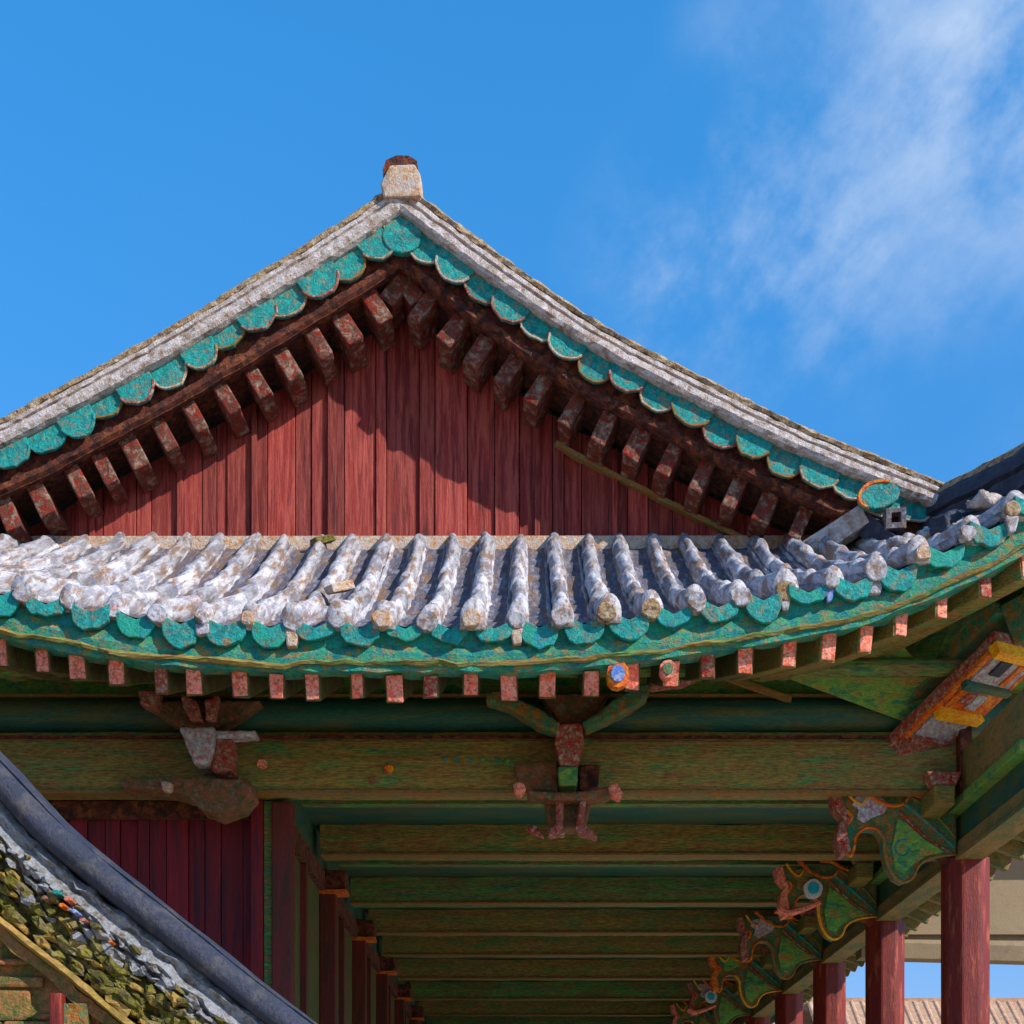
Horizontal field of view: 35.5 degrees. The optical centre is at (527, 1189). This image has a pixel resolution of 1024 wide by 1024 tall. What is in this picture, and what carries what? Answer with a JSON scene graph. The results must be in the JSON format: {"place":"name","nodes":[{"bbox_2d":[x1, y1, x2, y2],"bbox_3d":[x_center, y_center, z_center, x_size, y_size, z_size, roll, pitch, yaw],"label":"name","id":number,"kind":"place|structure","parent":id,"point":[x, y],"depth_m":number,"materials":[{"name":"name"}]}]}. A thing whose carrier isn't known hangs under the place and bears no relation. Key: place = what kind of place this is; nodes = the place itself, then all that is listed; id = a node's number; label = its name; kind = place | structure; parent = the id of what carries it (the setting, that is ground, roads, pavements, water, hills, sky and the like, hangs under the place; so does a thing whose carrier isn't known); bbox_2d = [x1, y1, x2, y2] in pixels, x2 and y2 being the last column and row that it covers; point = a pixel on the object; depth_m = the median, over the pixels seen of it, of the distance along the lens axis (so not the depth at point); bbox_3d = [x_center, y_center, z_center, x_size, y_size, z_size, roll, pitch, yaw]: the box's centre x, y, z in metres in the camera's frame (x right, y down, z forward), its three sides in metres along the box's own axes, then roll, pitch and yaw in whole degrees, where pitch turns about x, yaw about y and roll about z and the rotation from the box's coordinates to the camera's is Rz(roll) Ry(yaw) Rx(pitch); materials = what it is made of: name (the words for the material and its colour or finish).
{"place":"outdoors","nodes":[
{"label":"outdoors","id":0,"kind":"place"},
{"bbox_2d":[0,752,317,1023],"bbox_3d":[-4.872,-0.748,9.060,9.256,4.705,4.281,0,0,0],"label":"gate wall roof","id":1,"kind":"structure","parent":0,"point":[90,933],"depth_m":7.00,"materials":[{"name":"tile"}]},
{"bbox_2d":[0,155,1023,1023],"bbox_3d":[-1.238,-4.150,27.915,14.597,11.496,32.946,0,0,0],"label":"palace hall","id":2,"kind":"structure","parent":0,"point":[416,607],"depth_m":15.31,"materials":[{"name":"wood"}]},
{"bbox_2d":[0,0,1023,1023],"label":"sky","id":3,"kind":"structure","parent":0,"point":[812,210],"materials":[{"name":"blue"}]},
{"bbox_2d":[803,998,1023,1023],"bbox_3d":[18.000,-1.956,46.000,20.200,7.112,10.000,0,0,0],"label":"distant hall","id":4,"kind":"structure","parent":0,"point":[928,1010],"depth_m":45.48,"materials":[{"name":"beige tile"}]},
{"bbox_2d":[856,859,1023,964],"bbox_3d":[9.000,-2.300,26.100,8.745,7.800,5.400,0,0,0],"label":"plaster pavilion","id":5,"kind":"structure","parent":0,"point":[923,943],"depth_m":24.04,"materials":[{"name":"paint"}]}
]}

